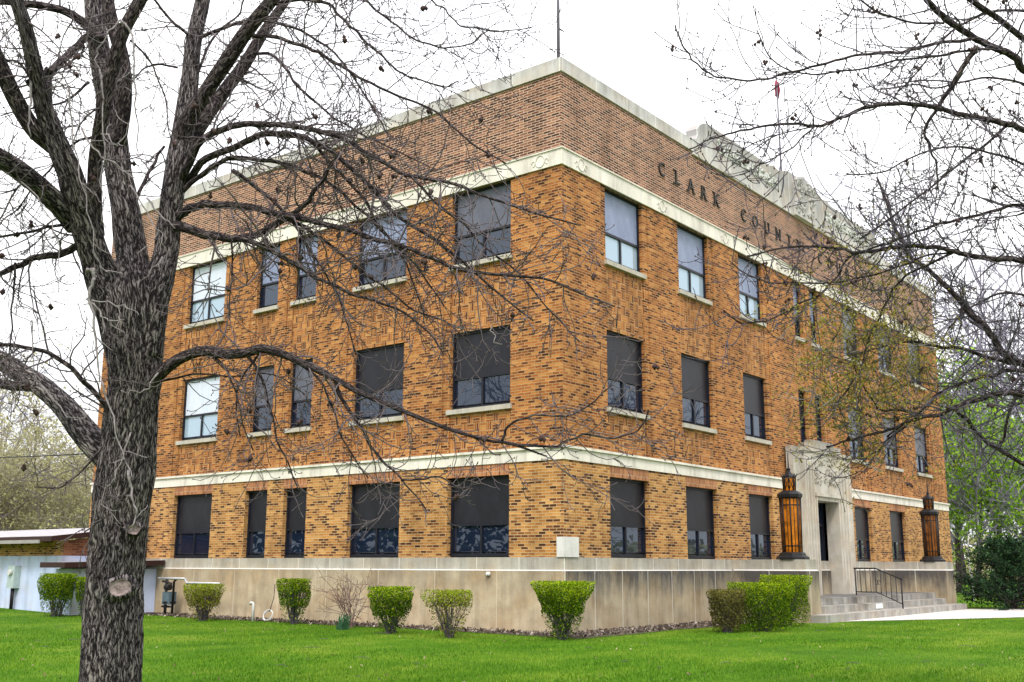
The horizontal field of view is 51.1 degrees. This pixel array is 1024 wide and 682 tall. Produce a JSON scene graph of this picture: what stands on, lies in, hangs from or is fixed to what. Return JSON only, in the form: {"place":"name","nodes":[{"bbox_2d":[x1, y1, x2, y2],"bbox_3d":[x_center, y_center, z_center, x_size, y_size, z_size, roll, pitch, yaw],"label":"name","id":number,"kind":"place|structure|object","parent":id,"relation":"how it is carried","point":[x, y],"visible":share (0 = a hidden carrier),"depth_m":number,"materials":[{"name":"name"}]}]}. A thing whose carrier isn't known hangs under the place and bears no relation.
{"place":"outdoors","nodes":[
{"label":"outdoors","id":0,"kind":"place"},
{"bbox_2d":[0,570,1023,681],"bbox_3d":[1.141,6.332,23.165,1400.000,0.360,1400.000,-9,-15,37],"label":"lawn","id":1,"kind":"structure","parent":0,"point":[850,656],"depth_m":18.48,"materials":[{"name":"green plant"}]},
{"bbox_2d":[0,411,90,538],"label":"budding shrub tree","id":2,"kind":"object","parent":1,"relation":"on","point":[21,461],"visible":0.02,"depth_m":61.30,"materials":[{"name":"green plant"}]},
{"bbox_2d":[0,412,92,540],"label":"budding shrub tree","id":3,"kind":"object","parent":1,"relation":"on","point":[22,501],"visible":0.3,"depth_m":53.87,"materials":[{"name":"green plant"}]},
{"bbox_2d":[0,329,92,525],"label":"budding shrub tree","id":4,"kind":"object","parent":1,"relation":"on","point":[31,445],"visible":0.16,"depth_m":60.41,"materials":[{"name":"green plant"}]},
{"bbox_2d":[0,420,93,540],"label":"budding shrub tree","id":5,"kind":"object","parent":1,"relation":"on","point":[30,489],"visible":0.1,"depth_m":55.85,"materials":[{"name":"green plant"}]},
{"bbox_2d":[0,445,93,539],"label":"budding shrub tree","id":6,"kind":"object","parent":1,"relation":"on","point":[65,509],"visible":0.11,"depth_m":55.32,"materials":[{"name":"green plant"}]},
{"bbox_2d":[0,348,100,523],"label":"bare tree","id":7,"kind":"object","parent":1,"relation":"on","point":[26,423],"visible":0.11,"depth_m":78.50,"materials":[{"name":"grey plant"}]},
{"bbox_2d":[37,573,78,616],"bbox_3d":[-12.633,7.051,29.744,1.032,1.201,1.084,2,-12,-8],"label":"clipped shrub","id":8,"kind":"object","parent":1,"relation":"on","point":[59,586],"visible":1,"depth_m":29.54,"materials":[{"name":"green plant"}]},
{"bbox_2d":[75,576,85,616],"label":"clipped shrub","id":9,"kind":"object","parent":1,"relation":"on","point":[80,586],"visible":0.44,"depth_m":29.61,"materials":[{"name":"green plant"}]},
{"bbox_2d":[0,528,164,614],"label":"annex","id":10,"kind":"object","parent":1,"relation":"on","point":[33,554],"visible":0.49,"depth_m":32.08,"materials":[{"name":"white paint"}]},
{"bbox_2d":[6,566,20,608],"bbox_3d":[-15.168,7.472,32.453,0.400,1.300,0.279,-9,-15,37],"label":"electric meter","id":11,"kind":"object","parent":10,"relation":"attached to","point":[13,576],"visible":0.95,"depth_m":32.43,"materials":[{"name":"paint"}]},
{"bbox_2d":[182,583,225,620],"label":"clipped shrub","id":12,"kind":"object","parent":1,"relation":"on","point":[197,595],"visible":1,"depth_m":28.02,"materials":[{"name":"green plant"}]},
{"bbox_2d":[249,601,254,621],"bbox_3d":[-6.787,7.071,27.900,0.169,0.561,0.074,-5,-13,25],"label":"vent pipe","id":13,"kind":"object","parent":1,"relation":"on","point":[253,608],"visible":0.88,"depth_m":27.87,"materials":[{"name":"white plastic"}]},
{"bbox_2d":[263,585,274,620],"bbox_3d":[-6.379,6.849,28.075,0.271,0.936,0.532,2,-12,-9],"label":"garden hose","id":14,"kind":"object","parent":1,"relation":"on","point":[264,613],"visible":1,"depth_m":27.96,"materials":[{"name":"white plastic"}]},
{"bbox_2d":[276,578,310,623],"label":"clipped shrub","id":15,"kind":"object","parent":1,"relation":"on","point":[295,590],"visible":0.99,"depth_m":26.59,"materials":[{"name":"green plant"}]},
{"bbox_2d":[335,614,352,629],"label":"leaf tuft","id":16,"kind":"object","parent":1,"relation":"on","point":[341,624],"visible":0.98,"depth_m":24.36,"materials":[{"name":"green plant"}]},
{"bbox_2d":[310,566,381,627],"bbox_3d":[-3.832,6.040,25.361,1.793,1.463,1.407,-1,-12,7],"label":"leafless bush","id":17,"kind":"object","parent":1,"relation":"on","point":[347,597],"visible":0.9,"depth_m":25.29,"materials":[{"name":"brown plant"}]},
{"bbox_2d":[0,0,701,681],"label":"bare tree","id":18,"kind":"object","parent":1,"relation":"on","point":[130,286],"visible":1,"depth_m":9.66,"materials":[{"name":"brown plant"}]},
{"bbox_2d":[367,586,414,633],"bbox_3d":[-2.614,5.802,23.079,1.040,1.031,1.086,-1,-12,4],"label":"clipped shrub","id":19,"kind":"object","parent":1,"relation":"on","point":[392,611],"visible":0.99,"depth_m":22.92,"materials":[{"name":"green plant"}]},
{"bbox_2d":[420,589,472,637],"bbox_3d":[-1.228,5.575,21.885,1.070,0.996,1.053,-8,-14,35],"label":"clipped shrub","id":20,"kind":"object","parent":1,"relation":"on","point":[445,625],"visible":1,"depth_m":21.70,"materials":[{"name":"green plant"}]},
{"bbox_2d":[144,612,750,638],"bbox_3d":[-3.250,7.741,30.139,18.299,0.072,8.250,-9,-15,37],"label":"planting bed","id":21,"kind":"object","parent":1,"relation":"on","point":[593,636],"visible":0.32,"depth_m":24.05,"materials":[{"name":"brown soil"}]},
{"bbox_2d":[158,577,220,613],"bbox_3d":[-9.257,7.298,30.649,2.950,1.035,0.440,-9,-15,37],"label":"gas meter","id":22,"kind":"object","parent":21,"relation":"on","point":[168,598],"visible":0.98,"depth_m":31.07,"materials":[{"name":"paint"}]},
{"bbox_2d":[88,56,956,631],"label":"courthouse","id":23,"kind":"structure","parent":1,"relation":"on","point":[594,150],"depth_m":28.57,"materials":[{"name":"orange brick"}]},
{"bbox_2d":[0,453,83,457],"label":"utility wire","id":24,"kind":"object","parent":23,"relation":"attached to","point":[43,455],"visible":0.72,"depth_m":37.97,"materials":[{"name":"black metal"}]},
{"bbox_2d":[174,494,211,557],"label":"window","id":25,"kind":"structure","parent":23,"relation":"in","point":[192,535],"depth_m":32.17,"materials":[{"name":"glass"}]},
{"bbox_2d":[175,376,219,444],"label":"window","id":26,"kind":"structure","parent":23,"relation":"in","point":[194,430],"depth_m":32.88,"materials":[{"name":"glass"}]},
{"bbox_2d":[183,259,226,328],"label":"window","id":27,"kind":"structure","parent":23,"relation":"in","point":[219,271],"depth_m":33.59,"materials":[{"name":"glass"}]},
{"bbox_2d":[246,490,267,556],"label":"window","id":28,"kind":"structure","parent":23,"relation":"in","point":[256,527],"depth_m":30.36,"materials":[{"name":"glass"}]},
{"bbox_2d":[247,366,273,436],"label":"window","id":29,"kind":"structure","parent":23,"relation":"in","point":[256,432],"depth_m":31.05,"materials":[{"name":"glass"}]},
{"bbox_2d":[253,244,279,313],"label":"window","id":30,"kind":"structure","parent":23,"relation":"in","point":[268,301],"depth_m":31.76,"materials":[{"name":"glass"}]},
{"bbox_2d":[284,488,306,556],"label":"window","id":31,"kind":"structure","parent":23,"relation":"in","point":[295,523],"depth_m":29.35,"materials":[{"name":"glass"}]},
{"bbox_2d":[284,359,312,432],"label":"window","id":32,"kind":"structure","parent":23,"relation":"in","point":[295,404],"depth_m":30.06,"materials":[{"name":"glass"}]},
{"bbox_2d":[290,236,317,305],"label":"window","id":33,"kind":"structure","parent":23,"relation":"in","point":[312,287],"depth_m":30.77,"materials":[{"name":"glass"}]},
{"bbox_2d":[350,482,399,556],"bbox_3d":[-3.449,4.587,27.451,1.870,1.860,0.080,-9,-15,37],"label":"window","id":34,"kind":"structure","parent":23,"relation":"in","point":[382,540],"depth_m":27.49,"materials":[{"name":"glass"}]},
{"bbox_2d":[349,343,403,425],"bbox_3d":[-3.492,1.150,28.104,1.990,2.045,0.255,-9,-15,37],"label":"window","id":35,"kind":"structure","parent":23,"relation":"in","point":[372,370],"depth_m":28.23,"materials":[{"name":"glass"}]},
{"bbox_2d":[352,209,406,291],"bbox_3d":[-3.481,-2.436,28.859,1.990,2.034,0.255,-9,-15,37],"label":"window","id":36,"kind":"structure","parent":23,"relation":"in","point":[391,279],"depth_m":28.94,"materials":[{"name":"glass"}]},
{"bbox_2d":[446,325,511,414],"bbox_3d":[-0.754,0.715,25.993,2.020,2.045,0.255,-9,-15,37],"label":"window","id":37,"kind":"structure","parent":23,"relation":"in","point":[492,393],"depth_m":26.05,"materials":[{"name":"glass"}]},
{"bbox_2d":[450,475,508,556],"bbox_3d":[-0.710,4.152,25.340,1.900,1.860,0.080,-9,-15,37],"label":"window","id":38,"kind":"structure","parent":23,"relation":"in","point":[483,531],"depth_m":25.35,"materials":[{"name":"glass"}]},
{"bbox_2d":[448,181,512,270],"bbox_3d":[-0.742,-2.871,26.748,2.020,2.034,0.255,-9,-15,37],"label":"window","id":39,"kind":"structure","parent":23,"relation":"in","point":[482,212],"depth_m":26.81,"materials":[{"name":"glass"}]},
{"bbox_2d":[552,0,564,58],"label":"radio antenna","id":40,"kind":"object","parent":23,"relation":"on","point":[559,29],"visible":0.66,"depth_m":26.53,"materials":[{"name":"metal"}]},
{"bbox_2d":[604,189,646,279],"bbox_3d":[2.820,-2.733,27.349,0.255,2.034,1.900,-9,-15,37],"label":"window","id":41,"kind":"structure","parent":23,"relation":"in","point":[622,240],"depth_m":27.48,"materials":[{"name":"glass"}]},
{"bbox_2d":[610,478,645,556],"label":"window","id":42,"kind":"structure","parent":23,"relation":"in","point":[628,530],"depth_m":26.03,"materials":[{"name":"glass"}]},
{"bbox_2d":[607,331,649,419],"bbox_3d":[2.808,0.853,26.595,0.255,2.045,1.900,-9,-15,37],"label":"window","id":43,"kind":"structure","parent":23,"relation":"in","point":[634,400],"depth_m":26.74,"materials":[{"name":"glass"}]},
{"bbox_2d":[677,225,712,305],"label":"window","id":44,"kind":"structure","parent":23,"relation":"in","point":[691,274],"depth_m":30.28,"materials":[{"name":"glass"}]},
{"bbox_2d":[681,354,716,433],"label":"window","id":45,"kind":"structure","parent":23,"relation":"in","point":[695,372],"depth_m":29.53,"materials":[{"name":"glass"}]},
{"bbox_2d":[686,487,714,558],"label":"window","id":46,"kind":"structure","parent":23,"relation":"in","point":[699,501],"depth_m":28.84,"materials":[{"name":"glass"}]},
{"bbox_2d":[738,255,766,326],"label":"window","id":47,"kind":"structure","parent":23,"relation":"in","point":[742,262],"depth_m":33.09,"materials":[{"name":"glass"}]},
{"bbox_2d":[743,373,771,444],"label":"window","id":48,"kind":"structure","parent":23,"relation":"in","point":[754,411],"depth_m":32.32,"materials":[{"name":"glass"}]},
{"bbox_2d":[749,494,770,558],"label":"window","id":49,"kind":"structure","parent":23,"relation":"in","point":[758,505],"depth_m":31.64,"materials":[{"name":"glass"}]},
{"bbox_2d":[775,70,781,170],"bbox_3d":[9.842,-6.868,39.179,0.166,6.491,0.320,-9,-15,37],"label":"flagpole","id":50,"kind":"object","parent":23,"relation":"on","point":[777,91],"visible":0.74,"depth_m":39.44,"materials":[{"name":"metal"}]},
{"bbox_2d":[776,453,809,558],"bbox_3d":[7.576,4.480,29.155,0.813,2.880,0.813,-9,-15,37],"label":"lantern","id":51,"kind":"object","parent":23,"relation":"on","point":[789,496],"visible":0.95,"depth_m":28.90,"materials":[{"name":"orange glass"}]},
{"bbox_2d":[793,283,805,342],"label":"window","id":52,"kind":"structure","parent":23,"relation":"in","point":[796,301],"depth_m":35.74,"materials":[{"name":"glass"}]},
{"bbox_2d":[798,390,805,441],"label":"window","id":53,"kind":"structure","parent":23,"relation":"in","point":[802,430],"depth_m":35.07,"materials":[{"name":"glass"}]},
{"bbox_2d":[809,292,821,348],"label":"window","id":54,"kind":"structure","parent":23,"relation":"in","point":[811,294],"depth_m":36.79,"materials":[{"name":"glass"}]},
{"bbox_2d":[815,396,821,440],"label":"window","id":55,"kind":"structure","parent":23,"relation":"in","point":[819,434],"depth_m":36.09,"materials":[{"name":"glass"}]},
{"bbox_2d":[818,503,825,560],"bbox_3d":[9.649,6.637,34.372,0.100,2.920,1.850,-9,-15,37],"label":"door","id":56,"kind":"structure","parent":23,"relation":"in","point":[820,505],"depth_m":35.04,"materials":[{"name":"glass"}]},
{"bbox_2d":[841,306,860,364],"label":"window","id":57,"kind":"structure","parent":23,"relation":"in","point":[844,324],"depth_m":39.33,"materials":[{"name":"glass"}]},
{"bbox_2d":[847,405,868,464],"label":"window","id":58,"kind":"structure","parent":23,"relation":"in","point":[852,444],"depth_m":38.55,"materials":[{"name":"glass"}]},
{"bbox_2d":[854,507,870,560],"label":"window","id":59,"kind":"structure","parent":23,"relation":"in","point":[861,515],"depth_m":37.98,"materials":[{"name":"glass"}]},
{"bbox_2d":[877,327,895,378],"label":"window","id":60,"kind":"structure","parent":23,"relation":"in","point":[884,366],"depth_m":42.16,"materials":[{"name":"glass"}]},
{"bbox_2d":[882,416,903,471],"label":"window","id":61,"kind":"structure","parent":23,"relation":"in","point":[889,453],"depth_m":41.39,"materials":[{"name":"glass"}]},
{"bbox_2d":[890,511,904,561],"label":"window","id":62,"kind":"structure","parent":23,"relation":"in","point":[897,538],"depth_m":40.77,"materials":[{"name":"glass"}]},
{"bbox_2d":[908,343,926,390],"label":"window","id":63,"kind":"structure","parent":23,"relation":"in","point":[908,343],"depth_m":44.96,"materials":[{"name":"glass"}]},
{"bbox_2d":[914,426,932,477],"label":"window","id":64,"kind":"structure","parent":23,"relation":"in","point":[921,464],"depth_m":44.21,"materials":[{"name":"glass"}]},
{"bbox_2d":[919,480,945,561],"bbox_3d":[14.947,6.431,38.317,0.813,2.880,0.813,-9,-15,37],"label":"lantern","id":65,"kind":"object","parent":23,"relation":"on","point":[929,513],"visible":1,"depth_m":38.07,"materials":[{"name":"black metal"}]},
{"bbox_2d":[530,580,595,639],"bbox_3d":[1.038,5.373,21.360,1.233,1.184,1.277,6,-13,-27],"label":"clipped shrub","id":66,"kind":"object","parent":1,"relation":"on","point":[554,595],"visible":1,"depth_m":21.16,"materials":[{"name":"green plant"}]},
{"bbox_2d":[705,589,746,632],"bbox_3d":[4.808,6.038,23.956,0.819,0.971,0.946,3,-12,-12],"label":"clipped shrub","id":67,"kind":"object","parent":1,"relation":"on","point":[728,608],"visible":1,"depth_m":23.75,"materials":[{"name":"green plant"}]},
{"bbox_2d":[727,582,794,631],"bbox_3d":[5.750,6.074,24.470,1.473,1.128,1.588,7,-14,-30],"label":"clipped shrub","id":68,"kind":"object","parent":1,"relation":"on","point":[754,593],"visible":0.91,"depth_m":24.19,"materials":[{"name":"green plant"}]},
{"bbox_2d":[759,574,812,626],"bbox_3d":[6.762,6.417,26.471,1.282,1.281,1.363,3,-12,-14],"label":"clipped shrub","id":69,"kind":"object","parent":1,"relation":"on","point":[796,604],"visible":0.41,"depth_m":26.24,"materials":[{"name":"green plant"}]},
{"bbox_2d":[654,0,1023,511],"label":"budding tree","id":70,"kind":"object","parent":1,"relation":"on","point":[855,355],"visible":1,"depth_m":10.75,"materials":[{"name":"brown plant"}]},
{"bbox_2d":[811,592,966,622],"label":"entrance steps","id":71,"kind":"structure","parent":1,"relation":"on","point":[849,607],"depth_m":32.10,"materials":[{"name":"concrete"}]},
{"bbox_2d":[853,568,903,608],"bbox_3d":[11.351,7.641,33.147,1.508,1.221,0.048,-9,-15,37],"label":"handrail","id":72,"kind":"object","parent":71,"relation":"on","point":[901,579],"visible":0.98,"depth_m":33.12,"materials":[{"name":"black metal"}]},
{"bbox_2d":[799,90,1023,487],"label":"bare tree","id":73,"kind":"object","parent":1,"relation":"on","point":[926,237],"visible":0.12,"depth_m":66.02,"materials":[{"name":"brown plant"}]},
{"bbox_2d":[842,608,1023,621],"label":"walkway","id":74,"kind":"structure","parent":1,"relation":"on","point":[973,613],"depth_m":32.45,"materials":[{"name":"concrete"}]},
{"bbox_2d":[852,186,1023,591],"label":"bare tree","id":75,"kind":"object","parent":1,"relation":"on","point":[993,308],"visible":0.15,"depth_m":65.05,"materials":[{"name":"brown plant"}]},
{"bbox_2d":[909,134,1023,507],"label":"bare tree","id":76,"kind":"object","parent":1,"relation":"on","point":[1019,254],"visible":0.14,"depth_m":78.04,"materials":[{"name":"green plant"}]},
{"bbox_2d":[951,516,982,600],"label":"white trunk tree","id":77,"kind":"object","parent":1,"relation":"on","point":[967,541],"visible":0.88,"depth_m":47.05,"materials":[{"name":"grey plant"}]},
{"bbox_2d":[936,353,1023,597],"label":"leafy tree","id":78,"kind":"object","parent":1,"relation":"on","point":[1001,500],"visible":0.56,"depth_m":51.59,"materials":[{"name":"green plant"}]},
{"bbox_2d":[936,338,1023,592],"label":"leafy tree","id":79,"kind":"object","parent":1,"relation":"on","point":[958,565],"visible":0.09,"depth_m":62.63,"materials":[{"name":"green plant"}]},
{"bbox_2d":[940,366,1020,584],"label":"bare tree","id":80,"kind":"object","parent":1,"relation":"on","point":[962,555],"visible":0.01,"depth_m":91.94,"materials":[{"name":"brown plant"}]},
{"bbox_2d":[939,339,1023,592],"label":"leafy tree","id":81,"kind":"object","parent":1,"relation":"on","point":[1012,477],"visible":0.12,"depth_m":62.07,"materials":[{"name":"green plant"}]},
{"bbox_2d":[951,532,1017,579],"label":"treeline","id":82,"kind":"object","parent":1,"relation":"on","point":[970,542],"depth_m":112.96,"materials":[{"name":"green plant"}]},
{"bbox_2d":[953,532,1023,610],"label":"evergreen shrub","id":83,"kind":"object","parent":1,"relation":"on","point":[1004,558],"visible":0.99,"depth_m":37.70,"materials":[{"name":"green plant"}]},
{"bbox_2d":[0,0,1023,563],"label":"sky","id":84,"kind":"structure","parent":0,"point":[615,42],"materials":[{"name":"white"}]}
]}

